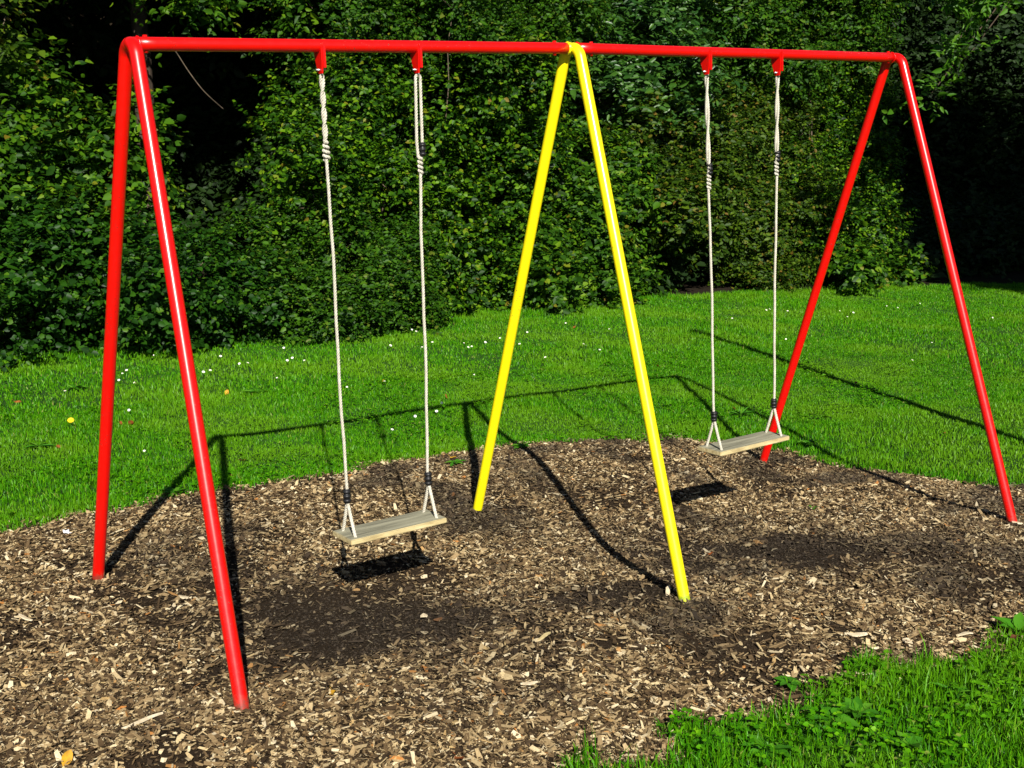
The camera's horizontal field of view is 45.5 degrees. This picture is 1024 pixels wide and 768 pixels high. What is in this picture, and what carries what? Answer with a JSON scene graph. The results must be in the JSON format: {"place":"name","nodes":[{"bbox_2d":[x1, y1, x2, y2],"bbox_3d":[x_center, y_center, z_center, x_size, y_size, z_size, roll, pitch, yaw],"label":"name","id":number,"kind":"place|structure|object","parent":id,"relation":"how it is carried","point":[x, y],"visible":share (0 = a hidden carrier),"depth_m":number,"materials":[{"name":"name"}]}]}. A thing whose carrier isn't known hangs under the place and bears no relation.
{"place":"outdoors","nodes":[
{"label":"outdoors","id":0,"kind":"place"},
{"bbox_2d":[242,388,266,392],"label":"broadleaf weed","id":1,"kind":"object","parent":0,"point":[253,390],"visible":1,"depth_m":9.55,"materials":[{"name":"green plant"}]},
{"bbox_2d":[445,459,465,465],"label":"broadleaf weed","id":2,"kind":"object","parent":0,"point":[452,463],"visible":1,"depth_m":7.30,"materials":[{"name":"green plant"}]},
{"bbox_2d":[0,281,1023,767],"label":"grass","id":3,"kind":"structure","parent":0,"point":[962,671],"depth_m":9.23,"materials":[{"name":"green plant"}]},
{"bbox_2d":[0,3,1023,767],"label":"ground","id":4,"kind":"structure","parent":0,"point":[694,287],"depth_m":5.87,"materials":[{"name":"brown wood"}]},
{"bbox_2d":[0,0,70,321],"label":"leafy sapling","id":5,"kind":"object","parent":4,"relation":"on","point":[10,52],"visible":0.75,"depth_m":11.65,"materials":[{"name":"green plant"}]},
{"bbox_2d":[24,442,55,451],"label":"broadleaf weed","id":6,"kind":"object","parent":4,"relation":"on","point":[42,444],"visible":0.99,"depth_m":7.50,"materials":[{"name":"green plant"}]},
{"bbox_2d":[0,170,149,373],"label":"ivy bush","id":7,"kind":"object","parent":4,"relation":"on","point":[23,273],"visible":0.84,"depth_m":10.75,"materials":[{"name":"green plant"}]},
{"bbox_2d":[64,384,85,389],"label":"broadleaf weed","id":8,"kind":"object","parent":4,"relation":"on","point":[76,386],"visible":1,"depth_m":9.41,"materials":[{"name":"green plant"}]},
{"bbox_2d":[0,28,192,258],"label":"bramble bush","id":9,"kind":"object","parent":4,"relation":"on","point":[47,161],"visible":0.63,"depth_m":11.66,"materials":[{"name":"green plant"}]},
{"bbox_2d":[24,192,296,361],"bbox_3d":[-3.212,-1.105,11.717,2.221,1.640,3.590,1,12,15],"label":"ivy bush","id":10,"kind":"object","parent":4,"relation":"on","point":[145,311],"visible":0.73,"depth_m":11.18,"materials":[{"name":"green plant"}]},
{"bbox_2d":[6,0,340,248],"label":"maple tree","id":11,"kind":"object","parent":4,"relation":"on","point":[139,20],"visible":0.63,"depth_m":13.27,"materials":[{"name":"green plant"}]},
{"bbox_2d":[175,51,223,109],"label":"bare vine","id":12,"kind":"object","parent":11,"relation":"hanging from","point":[196,81],"visible":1,"depth_m":12.91,"materials":[{"name":"grey plant"}]},
{"bbox_2d":[159,487,189,496],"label":"broadleaf weed","id":13,"kind":"object","parent":4,"relation":"on","point":[171,491],"visible":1,"depth_m":6.69,"materials":[{"name":"green plant"}]},
{"bbox_2d":[179,0,463,70],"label":"woodland tree","id":14,"kind":"object","parent":4,"relation":"on","point":[260,13],"visible":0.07,"depth_m":17.17,"materials":[{"name":"green plant"}]},
{"bbox_2d":[192,168,464,348],"bbox_3d":[-1.940,-1.405,13.031,2.874,1.800,3.305,-2,11,-2],"label":"clipped bush","id":15,"kind":"object","parent":4,"relation":"on","point":[376,277],"visible":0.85,"depth_m":12.63,"materials":[{"name":"green plant"}]},
{"bbox_2d":[232,18,438,252],"bbox_3d":[-1.943,-2.350,13.656,2.201,3.404,3.404,-2,11,0],"label":"ivy bush","id":16,"kind":"object","parent":4,"relation":"on","point":[355,122],"visible":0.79,"depth_m":13.43,"materials":[{"name":"green plant"}]},
{"bbox_2d":[240,0,628,212],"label":"leafy bush","id":17,"kind":"object","parent":4,"relation":"on","point":[496,17],"visible":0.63,"depth_m":14.60,"materials":[{"name":"green plant"}]},
{"bbox_2d":[342,5,590,318],"bbox_3d":[-0.494,-2.912,15.575,4.339,3.883,3.411,-10,14,-34],"label":"ivy bush","id":18,"kind":"object","parent":4,"relation":"on","point":[466,214],"visible":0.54,"depth_m":14.95,"materials":[{"name":"green plant"}]},
{"bbox_2d":[0,433,1023,767],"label":"wood chips","id":19,"kind":"object","parent":4,"relation":"on","point":[116,701],"visible":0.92,"depth_m":5.27,"materials":[{"name":"brown wood"}]},
{"bbox_2d":[18,614,32,620],"bbox_3d":[-1.958,0.939,4.905,0.080,0.014,0.021,9,2,32],"label":"wood splinter","id":20,"kind":"object","parent":19,"relation":"on","point":[24,617],"visible":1,"depth_m":4.90,"materials":[{"name":"beige wood"}]},
{"bbox_2d":[61,750,72,765],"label":"fallen leaf","id":21,"kind":"object","parent":19,"relation":"on","point":[67,756],"visible":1,"depth_m":3.71,"materials":[{"name":"plant"}]},
{"bbox_2d":[122,712,162,728],"bbox_3d":[-1.209,1.101,3.987,0.013,0.010,0.151,9,16,43],"label":"wood splinter","id":22,"kind":"object","parent":19,"relation":"on","point":[145,719],"visible":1,"depth_m":3.99,"materials":[{"name":"beige wood"}]},
{"bbox_2d":[520,681,537,684],"bbox_3d":[0.062,1.083,4.418,0.070,0.013,0.016,-4,17,-24],"label":"wood splinter","id":23,"kind":"object","parent":19,"relation":"on","point":[528,683],"visible":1,"depth_m":4.42,"materials":[{"name":"beige wood"}]},
{"bbox_2d":[538,632,550,640],"bbox_3d":[0.127,0.987,4.777,0.016,0.011,0.086,6,14,33],"label":"wood splinter","id":24,"kind":"object","parent":19,"relation":"on","point":[544,635],"visible":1,"depth_m":4.77,"materials":[{"name":"beige wood"}]},
{"bbox_2d":[666,585,670,595],"bbox_3d":[0.681,0.908,5.335,0.024,0.014,0.060,-1,39,29],"label":"wood splinter","id":25,"kind":"object","parent":19,"relation":"on","point":[668,588],"visible":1,"depth_m":5.33,"materials":[{"name":"beige wood"}]},
{"bbox_2d":[844,632,867,636],"bbox_3d":[1.429,1.039,5.066,0.095,0.013,0.033,2,15,5],"label":"wood splinter","id":26,"kind":"object","parent":19,"relation":"on","point":[857,634],"visible":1,"depth_m":5.06,"materials":[{"name":"beige wood"}]},
{"bbox_2d":[902,638,912,643],"bbox_3d":[1.636,1.062,5.048,0.038,0.015,0.052,-3,11,-7],"label":"wood splinter","id":27,"kind":"object","parent":19,"relation":"on","point":[904,640],"visible":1,"depth_m":5.05,"materials":[{"name":"beige wood"}]},
{"bbox_2d":[958,632,972,635],"bbox_3d":[1.911,1.053,5.141,0.076,0.011,0.020,-6,12,-20],"label":"wood splinter","id":28,"kind":"object","parent":19,"relation":"on","point":[962,633],"visible":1,"depth_m":5.13,"materials":[{"name":"beige wood"}]},
{"bbox_2d":[0,0,1023,304],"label":"woodland undergrowth","id":29,"kind":"object","parent":4,"relation":"on","point":[974,136],"visible":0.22,"depth_m":19.69,"materials":[{"name":"green plant"}]},
{"bbox_2d":[509,442,532,448],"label":"broadleaf weed","id":30,"kind":"object","parent":4,"relation":"on","point":[517,445],"visible":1,"depth_m":7.86,"materials":[{"name":"green plant"}]},
{"bbox_2d":[92,35,1017,712],"bbox_3d":[0.369,-0.244,5.808,4.427,2.675,1.908,-10,14,-34],"label":"swing set","id":31,"kind":"object","parent":4,"relation":"on","point":[132,55],"visible":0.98,"depth_m":5.26,"materials":[{"name":"red paint"}]},
{"bbox_2d":[319,73,446,544],"bbox_3d":[-0.547,-0.313,5.106,0.497,1.952,0.171,-10,14,-34],"label":"swing","id":32,"kind":"object","parent":31,"relation":"hanging from","point":[353,534],"visible":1,"depth_m":5.14,"materials":[{"name":"white fabric"}]},
{"bbox_2d":[698,74,788,456],"bbox_3d":[1.198,-0.613,6.314,0.546,1.952,0.171,-10,14,-34],"label":"swing","id":33,"kind":"object","parent":31,"relation":"hanging from","point":[719,448],"visible":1,"depth_m":6.36,"materials":[{"name":"white fabric"}]},
{"bbox_2d":[477,115,680,315],"bbox_3d":[0.801,-2.296,16.153,2.649,2.563,4.215,3,12,24],"label":"bramble bush","id":34,"kind":"object","parent":4,"relation":"on","point":[572,265],"visible":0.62,"depth_m":15.54,"materials":[{"name":"green plant"}]},
{"bbox_2d":[512,0,703,130],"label":"woodland tree","id":35,"kind":"object","parent":4,"relation":"on","point":[598,62],"visible":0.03,"depth_m":21.02,"materials":[{"name":"green plant"}]},
{"bbox_2d":[559,0,766,151],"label":"laurel bush","id":36,"kind":"object","parent":4,"relation":"on","point":[672,19],"visible":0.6,"depth_m":17.35,"materials":[{"name":"green plant"}]},
{"bbox_2d":[600,72,758,281],"bbox_3d":[2.357,-2.952,17.963,2.393,3.270,4.467,2,12,17],"label":"leafy bush","id":37,"kind":"object","parent":4,"relation":"on","point":[684,193],"visible":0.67,"depth_m":16.97,"materials":[{"name":"green plant"}]},
{"bbox_2d":[691,728,734,752],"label":"broadleaf weed","id":38,"kind":"object","parent":4,"relation":"on","point":[715,744],"visible":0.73,"depth_m":4.12,"materials":[{"name":"green plant"}]},
{"bbox_2d":[720,715,760,735],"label":"broadleaf weed","id":39,"kind":"object","parent":4,"relation":"on","point":[741,720],"visible":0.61,"depth_m":4.25,"materials":[{"name":"green plant"}]},
{"bbox_2d":[728,406,755,415],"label":"broadleaf weed","id":40,"kind":"object","parent":4,"relation":"on","point":[737,412],"visible":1,"depth_m":9.33,"materials":[{"name":"green plant"}]},
{"bbox_2d":[663,62,853,292],"bbox_3d":[3.742,-3.401,19.197,4.993,3.784,3.633,-10,14,-34],"label":"ivy bush","id":41,"kind":"object","parent":4,"relation":"on","point":[749,262],"visible":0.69,"depth_m":18.35,"materials":[{"name":"green plant"}]},
{"bbox_2d":[740,734,794,765],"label":"broadleaf weed","id":42,"kind":"object","parent":4,"relation":"on","point":[780,748],"visible":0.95,"depth_m":4.07,"materials":[{"name":"green plant"}]},
{"bbox_2d":[773,676,800,691],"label":"broadleaf weed","id":43,"kind":"object","parent":4,"relation":"on","point":[783,681],"visible":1,"depth_m":4.59,"materials":[{"name":"green plant"}]},
{"bbox_2d":[691,0,916,197],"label":"leafy bush","id":44,"kind":"object","parent":4,"relation":"on","point":[806,24],"visible":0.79,"depth_m":19.25,"materials":[{"name":"green plant"}]},
{"bbox_2d":[796,439,816,444],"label":"broadleaf weed","id":45,"kind":"object","parent":4,"relation":"on","point":[810,441],"visible":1,"depth_m":8.60,"materials":[{"name":"green plant"}]},
{"bbox_2d":[687,0,947,133],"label":"woodland tree","id":46,"kind":"object","parent":4,"relation":"on","point":[919,7],"visible":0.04,"depth_m":24.33,"materials":[{"name":"green plant"}]},
{"bbox_2d":[805,702,860,726],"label":"broadleaf weed","id":47,"kind":"object","parent":4,"relation":"on","point":[817,716],"visible":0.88,"depth_m":4.31,"materials":[{"name":"green plant"}]},
{"bbox_2d":[754,48,920,284],"bbox_3d":[5.479,-3.848,20.832,2.936,4.136,5.796,1,12,16],"label":"ivy bush","id":48,"kind":"object","parent":4,"relation":"on","point":[843,115],"visible":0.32,"depth_m":20.37,"materials":[{"name":"green plant"}]},
{"bbox_2d":[844,696,881,720],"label":"broadleaf weed","id":49,"kind":"object","parent":4,"relation":"on","point":[857,700],"visible":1,"depth_m":4.37,"materials":[{"name":"green plant"}]},
{"bbox_2d":[814,221,947,295],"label":"ivy seedling bush","id":50,"kind":"object","parent":4,"relation":"on","point":[858,271],"visible":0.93,"depth_m":18.52,"materials":[{"name":"green plant"}]},
{"bbox_2d":[892,731,923,747],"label":"broadleaf weed","id":51,"kind":"object","parent":4,"relation":"on","point":[913,740],"visible":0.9,"depth_m":4.15,"materials":[{"name":"green plant"}]},
{"bbox_2d":[931,682,971,702],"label":"broadleaf weed","id":52,"kind":"object","parent":4,"relation":"on","point":[959,689],"visible":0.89,"depth_m":4.58,"materials":[{"name":"green plant"}]},
{"bbox_2d":[881,0,1022,123],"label":"ash tree","id":53,"kind":"object","parent":4,"relation":"on","point":[978,8],"visible":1,"depth_m":15.10,"materials":[{"name":"green plant"}]},
{"bbox_2d":[991,612,1023,632],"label":"broadleaf weed","id":54,"kind":"object","parent":4,"relation":"on","point":[1018,619],"visible":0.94,"depth_m":5.21,"materials":[{"name":"green plant"}]}
]}

